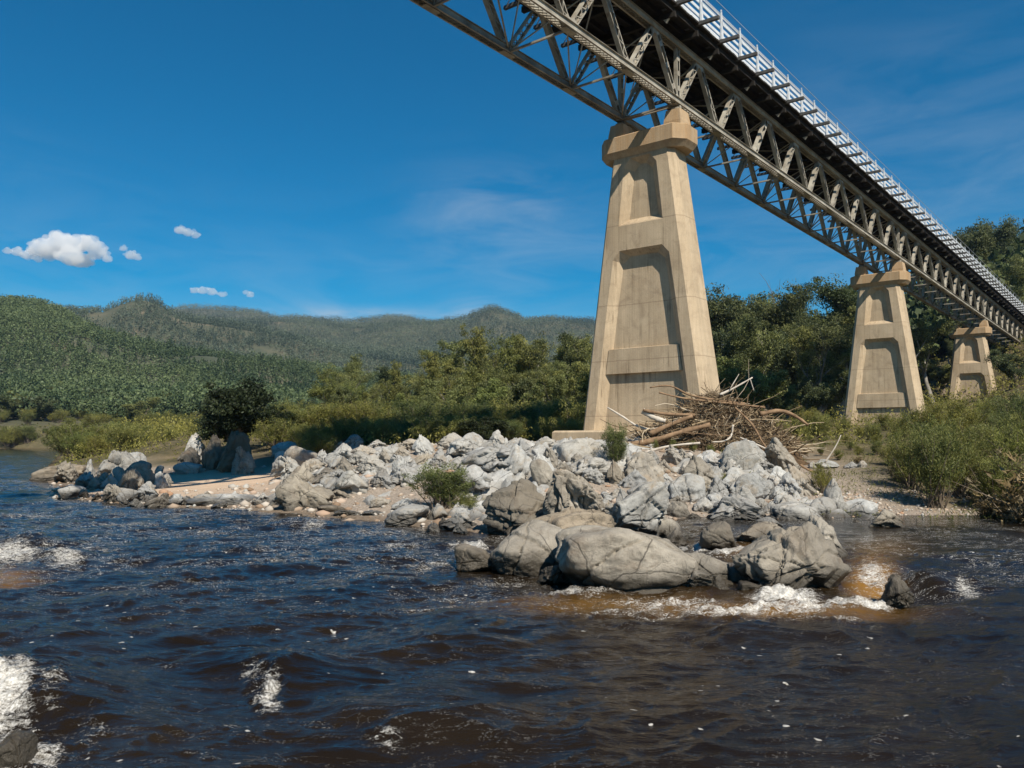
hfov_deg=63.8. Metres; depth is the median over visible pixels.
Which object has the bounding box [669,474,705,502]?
boulder
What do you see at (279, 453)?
boulder
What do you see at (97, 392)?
gum tree
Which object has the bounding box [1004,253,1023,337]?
gum tree
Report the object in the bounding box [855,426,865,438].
riverside shrub
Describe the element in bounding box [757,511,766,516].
boulder
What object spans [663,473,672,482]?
rock
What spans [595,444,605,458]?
rock
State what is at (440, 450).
rock
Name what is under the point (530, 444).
boulder
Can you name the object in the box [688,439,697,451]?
riverside shrub
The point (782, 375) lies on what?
gum tree
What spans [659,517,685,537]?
rock
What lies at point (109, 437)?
riverside shrub
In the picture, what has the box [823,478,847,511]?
rock
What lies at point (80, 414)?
riverside shrub
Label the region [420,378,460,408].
gum tree
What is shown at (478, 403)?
riverside shrub
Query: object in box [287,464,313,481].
boulder
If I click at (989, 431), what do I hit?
shrub
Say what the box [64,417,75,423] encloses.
riverside shrub
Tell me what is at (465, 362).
gum tree
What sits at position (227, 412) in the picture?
gum tree
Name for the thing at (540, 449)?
rock
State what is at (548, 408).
riverside shrub
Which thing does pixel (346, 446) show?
boulder
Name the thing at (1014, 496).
dry brush
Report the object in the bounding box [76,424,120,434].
riverside shrub
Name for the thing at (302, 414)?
riverside shrub
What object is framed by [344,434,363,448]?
boulder
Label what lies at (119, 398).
gum tree
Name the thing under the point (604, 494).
rock
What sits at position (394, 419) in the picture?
riverside shrub
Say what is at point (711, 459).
boulder
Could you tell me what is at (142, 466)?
boulder
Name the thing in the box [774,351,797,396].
gum tree
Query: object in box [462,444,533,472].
boulder
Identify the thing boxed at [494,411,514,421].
riverside shrub
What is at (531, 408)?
riverside shrub
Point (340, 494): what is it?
boulder
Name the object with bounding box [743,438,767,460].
boulder
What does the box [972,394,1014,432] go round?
riverside shrub
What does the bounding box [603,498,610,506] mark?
rock
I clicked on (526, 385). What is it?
gum tree
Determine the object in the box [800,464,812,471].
driftwood log
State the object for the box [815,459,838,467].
boulder
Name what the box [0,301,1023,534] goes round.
ground
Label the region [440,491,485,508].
riverside shrub
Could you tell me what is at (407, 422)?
riverside shrub
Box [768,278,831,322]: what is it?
gum tree
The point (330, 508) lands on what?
boulder
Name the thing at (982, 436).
riverside shrub
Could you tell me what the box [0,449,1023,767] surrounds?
river water
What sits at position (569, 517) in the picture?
boulder
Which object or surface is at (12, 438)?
riverside shrub
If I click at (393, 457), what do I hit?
boulder
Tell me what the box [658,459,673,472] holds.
rock
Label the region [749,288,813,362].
gum tree
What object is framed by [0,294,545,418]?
hill forest
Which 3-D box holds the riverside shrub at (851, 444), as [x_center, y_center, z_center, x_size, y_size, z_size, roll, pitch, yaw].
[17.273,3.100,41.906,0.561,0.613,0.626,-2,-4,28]
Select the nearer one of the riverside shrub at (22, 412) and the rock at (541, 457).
the rock at (541, 457)
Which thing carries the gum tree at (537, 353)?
on the ground at (201, 482)
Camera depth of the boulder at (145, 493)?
33.72 m
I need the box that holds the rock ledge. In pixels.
[237,436,850,520]
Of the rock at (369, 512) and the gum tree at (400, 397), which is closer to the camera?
the rock at (369, 512)
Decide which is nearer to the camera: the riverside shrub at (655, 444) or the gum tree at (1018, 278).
the riverside shrub at (655, 444)
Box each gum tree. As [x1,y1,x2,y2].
[0,393,20,421]
[5,395,32,420]
[7,391,20,399]
[29,396,60,420]
[86,390,109,402]
[108,393,132,407]
[122,396,161,417]
[191,376,277,441]
[258,405,297,444]
[301,397,323,406]
[306,362,356,403]
[321,386,372,412]
[327,366,375,400]
[330,354,362,387]
[338,370,383,403]
[338,378,367,403]
[345,386,383,407]
[368,359,406,406]
[370,363,412,399]
[371,392,380,410]
[389,393,413,409]
[396,376,425,401]
[405,357,464,401]
[408,395,423,409]
[411,368,427,398]
[418,350,466,402]
[419,328,505,386]
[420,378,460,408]
[421,390,434,413]
[423,360,455,402]
[452,376,481,399]
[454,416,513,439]
[455,365,500,397]
[455,377,473,402]
[457,323,500,381]
[458,380,512,407]
[459,340,477,377]
[465,377,509,414]
[479,360,504,381]
[482,354,492,380]
[484,334,521,387]
[491,365,538,385]
[491,377,542,408]
[508,331,555,384]
[510,333,550,378]
[511,336,547,384]
[512,371,565,401]
[520,373,568,404]
[533,358,562,400]
[533,367,575,402]
[539,334,592,368]
[543,344,567,400]
[544,365,589,408]
[550,354,591,404]
[557,331,590,398]
[564,383,586,409]
[565,335,592,369]
[569,361,590,401]
[705,282,745,356]
[711,325,741,382]
[716,312,764,379]
[716,356,785,410]
[717,313,766,378]
[719,374,762,406]
[722,294,769,343]
[740,323,789,414]
[746,291,830,361]
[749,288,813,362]
[749,369,790,418]
[753,329,791,415]
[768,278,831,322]
[771,323,851,382]
[771,393,798,423]
[772,384,799,424]
[774,289,823,365]
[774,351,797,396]
[777,308,817,388]
[781,312,846,388]
[781,323,850,414]
[790,357,843,415]
[791,323,853,417]
[794,375,837,421]
[797,368,848,414]
[803,273,857,340]
[825,299,855,339]
[836,331,852,368]
[904,293,927,317]
[910,311,959,366]
[910,315,967,401]
[917,361,939,389]
[922,359,950,394]
[925,283,959,315]
[944,221,998,267]
[944,338,953,363]
[955,214,1019,271]
[964,216,1016,265]
[968,268,1008,326]
[984,349,1023,390]
[992,268,1012,285]
[998,231,1023,263]
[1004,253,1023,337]
[1010,346,1018,353]
[1014,356,1023,366]
[1017,218,1023,250]
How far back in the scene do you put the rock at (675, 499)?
27.25 m
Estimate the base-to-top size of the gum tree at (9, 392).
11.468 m
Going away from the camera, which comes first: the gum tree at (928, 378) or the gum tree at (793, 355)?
the gum tree at (793, 355)
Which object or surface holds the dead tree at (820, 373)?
on the ground at (201, 482)
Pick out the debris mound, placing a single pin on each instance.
(797, 456)
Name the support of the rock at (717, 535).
in the river water
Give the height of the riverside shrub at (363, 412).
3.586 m
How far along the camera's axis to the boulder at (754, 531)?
19.85 m
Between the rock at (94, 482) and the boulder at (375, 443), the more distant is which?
the boulder at (375, 443)
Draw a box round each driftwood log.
[607,407,684,430]
[630,422,710,445]
[641,408,665,423]
[643,409,694,416]
[645,442,699,451]
[649,414,692,436]
[650,385,744,403]
[659,392,764,407]
[682,432,728,435]
[712,425,733,442]
[719,377,752,394]
[734,407,766,447]
[759,409,808,425]
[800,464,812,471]
[824,435,840,462]
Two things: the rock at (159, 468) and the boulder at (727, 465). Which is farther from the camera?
the rock at (159, 468)
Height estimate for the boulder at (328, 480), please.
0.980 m
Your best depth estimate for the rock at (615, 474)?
29.89 m
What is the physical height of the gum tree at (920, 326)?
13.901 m
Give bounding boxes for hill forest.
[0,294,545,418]
[52,292,552,375]
[172,302,455,325]
[173,303,721,362]
[720,218,1023,395]
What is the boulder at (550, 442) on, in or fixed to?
on the ground at (201, 482)
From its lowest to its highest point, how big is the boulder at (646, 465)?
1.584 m
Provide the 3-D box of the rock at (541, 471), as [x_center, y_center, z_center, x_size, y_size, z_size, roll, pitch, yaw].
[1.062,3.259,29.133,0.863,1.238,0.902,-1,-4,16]
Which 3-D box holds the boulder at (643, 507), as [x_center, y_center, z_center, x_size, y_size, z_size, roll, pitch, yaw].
[3.305,3.328,21.739,1.811,1.566,1.811,1,-4,-17]
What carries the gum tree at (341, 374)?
on the ground at (201, 482)
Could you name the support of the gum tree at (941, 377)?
on the ground at (201, 482)
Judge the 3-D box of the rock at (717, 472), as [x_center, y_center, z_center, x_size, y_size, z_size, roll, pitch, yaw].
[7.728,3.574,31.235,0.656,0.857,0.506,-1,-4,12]
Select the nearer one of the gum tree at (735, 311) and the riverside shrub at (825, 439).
the riverside shrub at (825, 439)
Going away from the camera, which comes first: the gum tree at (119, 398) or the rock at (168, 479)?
the rock at (168, 479)
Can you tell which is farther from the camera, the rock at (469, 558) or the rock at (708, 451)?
the rock at (708, 451)
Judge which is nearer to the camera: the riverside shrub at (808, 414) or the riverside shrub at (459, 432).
the riverside shrub at (459, 432)
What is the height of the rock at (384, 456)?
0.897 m
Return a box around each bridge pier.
[552,105,719,441]
[843,259,924,424]
[947,318,996,400]
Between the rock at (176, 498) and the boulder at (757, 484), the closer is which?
the boulder at (757, 484)
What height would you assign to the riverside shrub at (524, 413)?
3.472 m
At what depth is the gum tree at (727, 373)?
87.23 m
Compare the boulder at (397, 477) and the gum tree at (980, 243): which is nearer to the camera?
the boulder at (397, 477)
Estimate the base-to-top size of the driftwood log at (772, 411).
0.805 m
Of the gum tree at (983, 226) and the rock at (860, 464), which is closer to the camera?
the rock at (860, 464)
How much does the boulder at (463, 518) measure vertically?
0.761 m
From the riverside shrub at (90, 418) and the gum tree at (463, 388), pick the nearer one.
the gum tree at (463, 388)
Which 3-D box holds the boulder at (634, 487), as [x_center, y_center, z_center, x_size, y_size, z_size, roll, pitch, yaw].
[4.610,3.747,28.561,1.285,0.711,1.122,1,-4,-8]
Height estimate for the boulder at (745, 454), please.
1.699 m
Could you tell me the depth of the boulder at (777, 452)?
34.18 m
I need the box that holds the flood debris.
[601,378,850,459]
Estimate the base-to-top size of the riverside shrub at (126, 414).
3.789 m
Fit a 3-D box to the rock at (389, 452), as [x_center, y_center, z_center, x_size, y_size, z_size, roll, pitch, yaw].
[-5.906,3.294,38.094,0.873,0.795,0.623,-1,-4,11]
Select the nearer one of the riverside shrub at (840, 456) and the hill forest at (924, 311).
the riverside shrub at (840, 456)
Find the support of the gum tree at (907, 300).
on the ground at (201, 482)
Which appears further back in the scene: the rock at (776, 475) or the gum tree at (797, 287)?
the gum tree at (797, 287)
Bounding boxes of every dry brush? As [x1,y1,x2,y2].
[853,456,868,462]
[878,458,909,481]
[955,449,1023,507]
[964,477,1023,522]
[965,446,1023,498]
[971,492,1018,518]
[987,461,1023,502]
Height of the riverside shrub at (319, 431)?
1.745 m
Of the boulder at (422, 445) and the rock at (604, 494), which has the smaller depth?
the rock at (604, 494)
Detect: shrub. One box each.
[0,408,12,421]
[0,424,22,446]
[0,426,28,446]
[16,406,45,420]
[17,410,35,424]
[18,423,40,442]
[20,409,38,419]
[33,418,96,455]
[36,419,107,460]
[47,413,55,421]
[50,409,70,422]
[60,430,97,459]
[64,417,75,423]
[71,432,106,456]
[73,407,88,419]
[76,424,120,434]
[77,413,104,426]
[80,434,111,455]
[88,425,109,449]
[92,420,123,427]
[94,413,111,423]
[99,424,140,450]
[101,421,130,429]
[102,422,153,450]
[111,416,125,424]
[114,412,127,419]
[121,427,144,446]
[123,423,160,443]
[124,412,134,421]
[129,412,155,425]
[149,413,161,425]
[151,409,173,420]
[163,429,176,440]
[170,412,193,425]
[178,415,191,425]
[251,415,305,448]
[267,396,304,426]
[286,399,347,430]
[287,422,323,446]
[288,423,317,447]
[292,428,342,453]
[297,401,362,429]
[300,423,347,444]
[311,413,374,444]
[315,396,389,422]
[321,414,382,443]
[323,399,370,415]
[338,417,380,443]
[360,416,405,443]
[361,403,408,421]
[367,411,403,443]
[373,400,418,440]
[374,394,454,423]
[389,422,404,443]
[394,422,418,442]
[402,415,430,436]
[402,460,474,508]
[407,411,462,442]
[408,396,454,416]
[408,411,434,420]
[419,413,450,430]
[432,407,466,424]
[435,400,506,420]
[438,393,515,417]
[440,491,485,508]
[444,413,475,436]
[454,410,482,422]
[459,401,497,419]
[480,402,523,417]
[486,396,563,438]
[491,405,510,420]
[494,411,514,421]
[499,418,525,440]
[505,400,552,430]
[506,403,545,439]
[507,415,542,439]
[526,420,547,440]
[529,396,582,408]
[530,397,577,424]
[533,396,585,427]
[537,415,573,438]
[543,416,583,435]
[570,407,584,427]
[599,419,628,461]
[651,437,658,447]
[667,437,677,447]
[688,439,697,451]
[706,444,714,450]
[783,416,812,439]
[795,406,824,427]
[805,435,814,443]
[808,411,835,441]
[810,462,833,492]
[817,445,825,455]
[820,436,829,445]
[833,449,844,459]
[834,424,847,434]
[836,416,851,429]
[840,435,850,444]
[846,439,856,449]
[853,445,864,454]
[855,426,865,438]
[864,422,885,442]
[866,412,896,430]
[869,439,883,454]
[871,434,881,441]
[874,438,906,463]
[879,425,937,490]
[884,410,917,441]
[885,410,956,458]
[902,408,922,421]
[902,418,974,508]
[906,394,975,435]
[925,425,993,498]
[929,414,1003,481]
[935,394,992,437]
[960,448,1022,504]
[968,412,1023,463]
[968,420,1011,453]
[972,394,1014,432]
[980,384,1023,423]
[986,423,1023,468]
[988,411,1013,429]
[993,410,1023,437]
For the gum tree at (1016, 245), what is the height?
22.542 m
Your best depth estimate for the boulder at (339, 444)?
48.71 m
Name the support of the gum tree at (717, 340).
on the ground at (201, 482)
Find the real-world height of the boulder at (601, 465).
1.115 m
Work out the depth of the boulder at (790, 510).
25.39 m
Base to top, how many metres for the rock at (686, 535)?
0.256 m
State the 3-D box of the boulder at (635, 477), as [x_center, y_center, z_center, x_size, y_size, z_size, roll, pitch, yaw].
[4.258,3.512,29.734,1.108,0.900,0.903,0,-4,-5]
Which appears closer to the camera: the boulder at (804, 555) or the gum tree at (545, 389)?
the boulder at (804, 555)
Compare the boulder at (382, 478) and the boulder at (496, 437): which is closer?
the boulder at (382, 478)
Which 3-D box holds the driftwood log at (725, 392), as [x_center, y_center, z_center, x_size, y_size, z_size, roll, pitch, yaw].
[10.546,0.121,38.682,1.588,0.909,0.144,0,-4,0]
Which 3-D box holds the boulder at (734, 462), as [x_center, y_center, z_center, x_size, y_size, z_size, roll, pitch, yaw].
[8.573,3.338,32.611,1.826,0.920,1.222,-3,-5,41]
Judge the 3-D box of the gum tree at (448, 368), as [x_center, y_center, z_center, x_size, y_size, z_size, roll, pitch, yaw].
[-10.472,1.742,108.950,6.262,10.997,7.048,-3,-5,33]
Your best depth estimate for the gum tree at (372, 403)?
121.24 m
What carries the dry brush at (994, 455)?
on the ground at (201, 482)
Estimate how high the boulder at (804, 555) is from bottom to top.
1.559 m
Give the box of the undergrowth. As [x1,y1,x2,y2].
[17,329,1023,465]
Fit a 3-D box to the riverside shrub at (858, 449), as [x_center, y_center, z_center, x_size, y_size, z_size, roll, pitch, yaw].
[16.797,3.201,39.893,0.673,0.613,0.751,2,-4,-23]
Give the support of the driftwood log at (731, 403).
on the flood debris
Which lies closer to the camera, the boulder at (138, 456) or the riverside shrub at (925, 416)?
the riverside shrub at (925, 416)
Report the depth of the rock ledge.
30.19 m
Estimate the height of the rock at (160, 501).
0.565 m
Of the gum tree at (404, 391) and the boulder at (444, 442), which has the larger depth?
the gum tree at (404, 391)
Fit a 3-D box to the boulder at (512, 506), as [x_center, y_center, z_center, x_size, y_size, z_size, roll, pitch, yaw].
[0.380,3.647,23.010,1.851,2.020,2.056,-3,-5,38]
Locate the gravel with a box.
[46,441,980,533]
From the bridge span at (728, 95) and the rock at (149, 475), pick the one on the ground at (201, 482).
the rock at (149, 475)
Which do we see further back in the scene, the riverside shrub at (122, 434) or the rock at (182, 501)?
the riverside shrub at (122, 434)
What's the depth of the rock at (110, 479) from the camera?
40.47 m
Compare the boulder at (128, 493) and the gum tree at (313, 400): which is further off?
the gum tree at (313, 400)
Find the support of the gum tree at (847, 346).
on the ground at (201, 482)
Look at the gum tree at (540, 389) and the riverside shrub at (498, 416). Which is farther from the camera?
the gum tree at (540, 389)
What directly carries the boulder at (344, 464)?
on the ground at (201, 482)
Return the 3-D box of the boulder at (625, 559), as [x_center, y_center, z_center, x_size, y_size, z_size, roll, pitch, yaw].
[2.054,3.263,15.019,2.504,1.406,2.254,0,-4,-6]
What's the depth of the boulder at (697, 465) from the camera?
30.93 m
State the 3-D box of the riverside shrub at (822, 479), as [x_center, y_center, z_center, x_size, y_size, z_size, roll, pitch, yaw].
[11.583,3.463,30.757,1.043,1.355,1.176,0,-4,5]
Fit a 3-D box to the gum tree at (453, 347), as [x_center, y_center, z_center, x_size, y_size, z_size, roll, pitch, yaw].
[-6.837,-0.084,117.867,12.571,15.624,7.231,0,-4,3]
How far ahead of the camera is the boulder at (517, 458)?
30.10 m
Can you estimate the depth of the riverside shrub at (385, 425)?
52.30 m
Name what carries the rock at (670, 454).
on the ground at (201, 482)
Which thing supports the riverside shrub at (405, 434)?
on the ground at (201, 482)
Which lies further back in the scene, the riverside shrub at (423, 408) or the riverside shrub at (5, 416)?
the riverside shrub at (5, 416)
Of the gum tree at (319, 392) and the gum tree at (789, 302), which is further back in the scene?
the gum tree at (789, 302)
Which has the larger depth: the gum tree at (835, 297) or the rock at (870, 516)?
the gum tree at (835, 297)
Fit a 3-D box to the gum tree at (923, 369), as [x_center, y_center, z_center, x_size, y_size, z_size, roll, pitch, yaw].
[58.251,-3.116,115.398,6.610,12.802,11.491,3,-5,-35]
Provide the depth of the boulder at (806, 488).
29.83 m
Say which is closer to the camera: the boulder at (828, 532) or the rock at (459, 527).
the boulder at (828, 532)
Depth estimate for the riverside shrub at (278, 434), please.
54.14 m
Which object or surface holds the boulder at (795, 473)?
on the ground at (201, 482)
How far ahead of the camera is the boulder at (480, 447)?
33.64 m
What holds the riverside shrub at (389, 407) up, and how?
on the ground at (201, 482)
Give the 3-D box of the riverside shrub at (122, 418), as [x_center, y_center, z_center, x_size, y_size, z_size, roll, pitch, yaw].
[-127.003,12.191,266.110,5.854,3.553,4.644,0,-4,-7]
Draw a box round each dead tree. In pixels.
[761,275,779,406]
[794,321,830,415]
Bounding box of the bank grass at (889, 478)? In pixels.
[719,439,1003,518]
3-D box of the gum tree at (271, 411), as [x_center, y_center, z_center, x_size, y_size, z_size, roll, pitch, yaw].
[-16.793,3.382,58.778,2.871,3.976,3.985,0,-4,-4]
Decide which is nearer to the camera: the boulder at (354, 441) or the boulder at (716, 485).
the boulder at (716, 485)
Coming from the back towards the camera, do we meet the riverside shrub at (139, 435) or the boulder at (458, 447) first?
the riverside shrub at (139, 435)
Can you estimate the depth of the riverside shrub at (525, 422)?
54.55 m
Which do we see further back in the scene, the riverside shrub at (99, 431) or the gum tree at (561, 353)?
the gum tree at (561, 353)
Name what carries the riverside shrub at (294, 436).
on the ground at (201, 482)
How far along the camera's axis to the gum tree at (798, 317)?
144.06 m
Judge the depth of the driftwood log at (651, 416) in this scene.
38.20 m
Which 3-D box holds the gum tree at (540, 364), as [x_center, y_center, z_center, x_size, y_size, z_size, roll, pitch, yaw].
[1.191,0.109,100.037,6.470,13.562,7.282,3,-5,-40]
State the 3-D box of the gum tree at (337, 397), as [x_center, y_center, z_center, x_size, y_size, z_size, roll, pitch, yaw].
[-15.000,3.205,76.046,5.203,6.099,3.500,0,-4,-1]
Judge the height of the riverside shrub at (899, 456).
2.547 m
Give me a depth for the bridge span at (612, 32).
41.60 m
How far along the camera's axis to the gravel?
30.32 m
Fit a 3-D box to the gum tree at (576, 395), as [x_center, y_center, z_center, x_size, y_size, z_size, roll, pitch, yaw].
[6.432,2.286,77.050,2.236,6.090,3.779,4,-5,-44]
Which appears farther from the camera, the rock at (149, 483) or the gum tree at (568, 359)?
the gum tree at (568, 359)
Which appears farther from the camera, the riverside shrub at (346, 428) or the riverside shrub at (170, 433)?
the riverside shrub at (170, 433)
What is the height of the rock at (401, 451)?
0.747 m
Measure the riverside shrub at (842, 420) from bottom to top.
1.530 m
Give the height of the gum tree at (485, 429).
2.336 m
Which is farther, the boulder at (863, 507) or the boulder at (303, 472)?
the boulder at (303, 472)
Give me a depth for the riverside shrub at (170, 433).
78.48 m
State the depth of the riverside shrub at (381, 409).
62.03 m
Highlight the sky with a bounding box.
[0,0,1023,322]
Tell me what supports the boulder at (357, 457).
on the ground at (201, 482)
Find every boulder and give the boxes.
[28,464,86,480]
[53,460,78,482]
[75,471,93,486]
[96,450,136,476]
[101,484,124,501]
[120,488,136,498]
[128,460,151,475]
[128,485,158,502]
[130,452,146,461]
[173,462,202,473]
[177,447,200,463]
[184,494,256,505]
[185,433,204,458]
[201,434,222,469]
[216,431,251,472]
[231,446,255,474]
[269,456,299,479]
[271,441,296,457]
[274,450,285,461]
[274,474,333,510]
[283,446,316,465]
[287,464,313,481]
[302,458,325,472]
[311,467,333,483]
[313,467,334,475]
[317,505,343,511]
[319,469,343,488]
[324,447,351,468]
[329,470,369,494]
[329,490,351,500]
[331,510,359,515]
[332,441,342,451]
[335,456,355,472]
[336,443,352,453]
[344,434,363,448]
[348,451,369,464]
[350,445,375,454]
[355,454,386,472]
[368,439,386,447]
[369,469,396,488]
[384,504,429,526]
[389,454,401,462]
[391,465,422,484]
[397,438,415,450]
[408,453,433,464]
[412,434,434,454]
[428,452,448,467]
[436,432,461,449]
[440,510,472,529]
[444,438,473,457]
[445,464,493,496]
[461,432,483,448]
[461,446,483,466]
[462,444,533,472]
[482,478,544,534]
[487,430,504,444]
[489,519,562,576]
[501,443,532,476]
[515,438,534,447]
[517,439,531,453]
[534,438,555,446]
[535,506,616,528]
[542,469,604,514]
[553,437,601,461]
[555,525,699,593]
[568,455,610,479]
[581,467,604,484]
[601,481,669,536]
[603,446,631,456]
[604,455,628,472]
[617,469,646,487]
[623,451,664,481]
[627,481,646,493]
[664,481,670,498]
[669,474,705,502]
[684,454,713,478]
[698,474,711,490]
[702,453,720,467]
[706,476,728,495]
[706,492,723,502]
[707,493,762,519]
[720,459,736,475]
[721,440,765,469]
[722,467,746,493]
[730,459,742,469]
[732,521,850,588]
[734,521,784,541]
[735,472,773,498]
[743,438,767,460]
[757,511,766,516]
[760,461,773,473]
[764,437,800,469]
[770,501,824,520]
[777,472,803,496]
[784,464,814,487]
[796,478,819,496]
[807,515,848,557]
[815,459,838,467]
[845,498,878,515]
[868,509,904,526]
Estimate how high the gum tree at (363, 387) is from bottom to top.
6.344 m
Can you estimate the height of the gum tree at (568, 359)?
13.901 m
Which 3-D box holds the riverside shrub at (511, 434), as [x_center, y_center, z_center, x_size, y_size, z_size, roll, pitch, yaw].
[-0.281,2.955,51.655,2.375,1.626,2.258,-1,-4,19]
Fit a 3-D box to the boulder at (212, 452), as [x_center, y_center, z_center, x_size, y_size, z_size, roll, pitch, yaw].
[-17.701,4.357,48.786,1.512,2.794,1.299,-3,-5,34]
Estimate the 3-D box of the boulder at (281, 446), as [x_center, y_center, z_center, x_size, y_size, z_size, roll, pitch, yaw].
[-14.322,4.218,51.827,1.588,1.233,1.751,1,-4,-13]
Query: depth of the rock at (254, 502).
31.27 m
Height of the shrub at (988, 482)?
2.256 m
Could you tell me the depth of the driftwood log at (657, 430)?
37.78 m
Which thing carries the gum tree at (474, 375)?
on the ground at (201, 482)
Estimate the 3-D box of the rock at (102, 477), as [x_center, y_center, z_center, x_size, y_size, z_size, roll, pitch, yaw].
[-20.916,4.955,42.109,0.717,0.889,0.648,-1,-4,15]
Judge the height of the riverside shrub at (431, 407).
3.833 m
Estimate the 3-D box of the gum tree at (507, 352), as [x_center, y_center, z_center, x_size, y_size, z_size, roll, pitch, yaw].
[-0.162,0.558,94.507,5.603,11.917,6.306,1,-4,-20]
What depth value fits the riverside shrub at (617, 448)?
31.76 m
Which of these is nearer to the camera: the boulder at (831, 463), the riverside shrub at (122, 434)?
the boulder at (831, 463)
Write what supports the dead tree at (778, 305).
on the ground at (201, 482)
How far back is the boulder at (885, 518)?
23.11 m
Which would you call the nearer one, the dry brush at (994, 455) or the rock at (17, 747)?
the rock at (17, 747)
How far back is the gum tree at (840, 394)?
97.31 m
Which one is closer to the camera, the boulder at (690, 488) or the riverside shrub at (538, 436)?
the boulder at (690, 488)
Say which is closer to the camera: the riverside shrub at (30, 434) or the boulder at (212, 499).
the boulder at (212, 499)
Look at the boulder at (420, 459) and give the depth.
36.04 m
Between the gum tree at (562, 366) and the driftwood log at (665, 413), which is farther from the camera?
the gum tree at (562, 366)
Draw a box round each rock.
[0,730,37,767]
[57,485,86,498]
[78,488,88,497]
[84,459,95,476]
[86,476,101,488]
[92,492,100,499]
[98,472,107,481]
[100,473,117,488]
[112,466,123,481]
[115,492,129,504]
[118,467,138,489]
[127,498,142,506]
[134,468,143,487]
[140,481,154,487]
[142,469,154,483]
[143,496,168,507]
[154,465,163,473]
[155,471,168,488]
[161,492,168,499]
[164,473,172,485]
[166,494,182,506]
[178,496,188,504]
[211,501,227,507]
[251,499,263,505]
[256,493,269,501]
[317,449,327,465]
[359,510,381,515]
[360,476,368,485]
[369,497,391,507]
[375,447,393,456]
[378,449,390,462]
[390,457,407,475]
[391,498,415,509]
[393,446,409,456]
[426,522,439,531]
[427,503,447,519]
[433,448,444,456]
[438,516,448,529]
[452,521,467,533]
[454,543,492,571]
[529,458,552,485]
[532,446,544,455]
[533,452,554,470]
[538,565,564,583]
[543,448,557,466]
[554,461,572,471]
[570,453,582,463]
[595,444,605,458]
[600,491,613,501]
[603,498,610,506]
[607,459,624,483]
[609,488,627,498]
[616,489,626,501]
[648,450,659,463]
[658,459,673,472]
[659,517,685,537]
[660,530,670,537]
[661,444,681,464]
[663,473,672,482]
[666,500,689,517]
[666,527,687,546]
[669,496,687,505]
[677,461,688,474]
[678,448,691,458]
[680,570,712,586]
[682,532,696,538]
[685,552,729,581]
[686,513,701,517]
[693,497,712,512]
[699,521,736,549]
[702,450,719,456]
[711,467,723,480]
[712,574,728,589]
[723,579,732,586]
[728,566,748,581]
[737,580,760,589]
[738,485,756,501]
[754,517,782,526]
[755,498,767,508]
[756,469,768,479]
[763,501,774,513]
[767,485,787,499]
[768,466,785,485]
[772,494,781,503]
[780,495,800,502]
[807,462,816,467]
[810,497,836,516]
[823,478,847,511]
[843,462,856,468]
[856,461,866,467]
[858,514,873,519]
[878,574,915,608]
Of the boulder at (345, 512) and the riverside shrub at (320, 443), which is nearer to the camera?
the boulder at (345, 512)
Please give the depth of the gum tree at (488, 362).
121.70 m
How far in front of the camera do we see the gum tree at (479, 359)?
112.94 m
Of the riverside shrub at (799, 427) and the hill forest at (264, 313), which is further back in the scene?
the hill forest at (264, 313)
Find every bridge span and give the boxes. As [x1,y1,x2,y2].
[410,0,698,122]
[586,0,918,264]
[836,196,999,320]
[938,274,1023,346]
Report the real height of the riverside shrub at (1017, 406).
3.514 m
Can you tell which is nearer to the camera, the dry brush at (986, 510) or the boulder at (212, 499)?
the dry brush at (986, 510)
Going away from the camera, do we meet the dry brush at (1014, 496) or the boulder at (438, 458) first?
the dry brush at (1014, 496)
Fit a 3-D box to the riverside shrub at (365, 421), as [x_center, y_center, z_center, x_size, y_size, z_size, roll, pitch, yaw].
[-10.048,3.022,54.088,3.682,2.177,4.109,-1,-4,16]
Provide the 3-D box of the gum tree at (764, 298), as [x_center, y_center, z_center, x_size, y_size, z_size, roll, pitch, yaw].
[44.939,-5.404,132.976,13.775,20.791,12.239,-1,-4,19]
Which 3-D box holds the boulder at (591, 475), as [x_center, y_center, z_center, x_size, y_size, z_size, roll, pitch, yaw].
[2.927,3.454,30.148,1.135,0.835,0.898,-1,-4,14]
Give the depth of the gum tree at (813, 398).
84.93 m
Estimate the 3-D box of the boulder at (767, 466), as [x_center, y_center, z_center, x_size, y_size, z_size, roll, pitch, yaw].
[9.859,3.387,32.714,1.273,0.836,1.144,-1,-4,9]
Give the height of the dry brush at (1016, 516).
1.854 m
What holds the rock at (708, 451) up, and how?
on the ground at (201, 482)
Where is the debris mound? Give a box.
[649,405,809,465]
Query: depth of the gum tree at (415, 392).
109.97 m
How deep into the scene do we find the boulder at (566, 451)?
32.89 m
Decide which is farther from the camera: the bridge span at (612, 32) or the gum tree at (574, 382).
the gum tree at (574, 382)
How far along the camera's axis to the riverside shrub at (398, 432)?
55.63 m
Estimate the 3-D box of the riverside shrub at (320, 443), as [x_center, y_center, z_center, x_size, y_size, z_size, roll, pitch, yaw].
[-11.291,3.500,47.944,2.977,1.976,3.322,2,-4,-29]
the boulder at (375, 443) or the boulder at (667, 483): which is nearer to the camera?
the boulder at (667, 483)
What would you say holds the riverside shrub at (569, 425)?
on the ground at (201, 482)
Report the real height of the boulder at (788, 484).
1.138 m
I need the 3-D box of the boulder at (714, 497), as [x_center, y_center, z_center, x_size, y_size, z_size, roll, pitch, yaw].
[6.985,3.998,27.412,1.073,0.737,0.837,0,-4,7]
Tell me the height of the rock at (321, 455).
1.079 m
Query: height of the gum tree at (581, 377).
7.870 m
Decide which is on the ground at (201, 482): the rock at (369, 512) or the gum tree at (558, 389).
the gum tree at (558, 389)
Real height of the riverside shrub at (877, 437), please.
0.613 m
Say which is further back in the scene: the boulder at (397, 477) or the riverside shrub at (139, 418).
the riverside shrub at (139, 418)
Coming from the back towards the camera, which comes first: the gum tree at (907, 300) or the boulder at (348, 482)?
the gum tree at (907, 300)
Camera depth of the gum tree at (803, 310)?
150.22 m

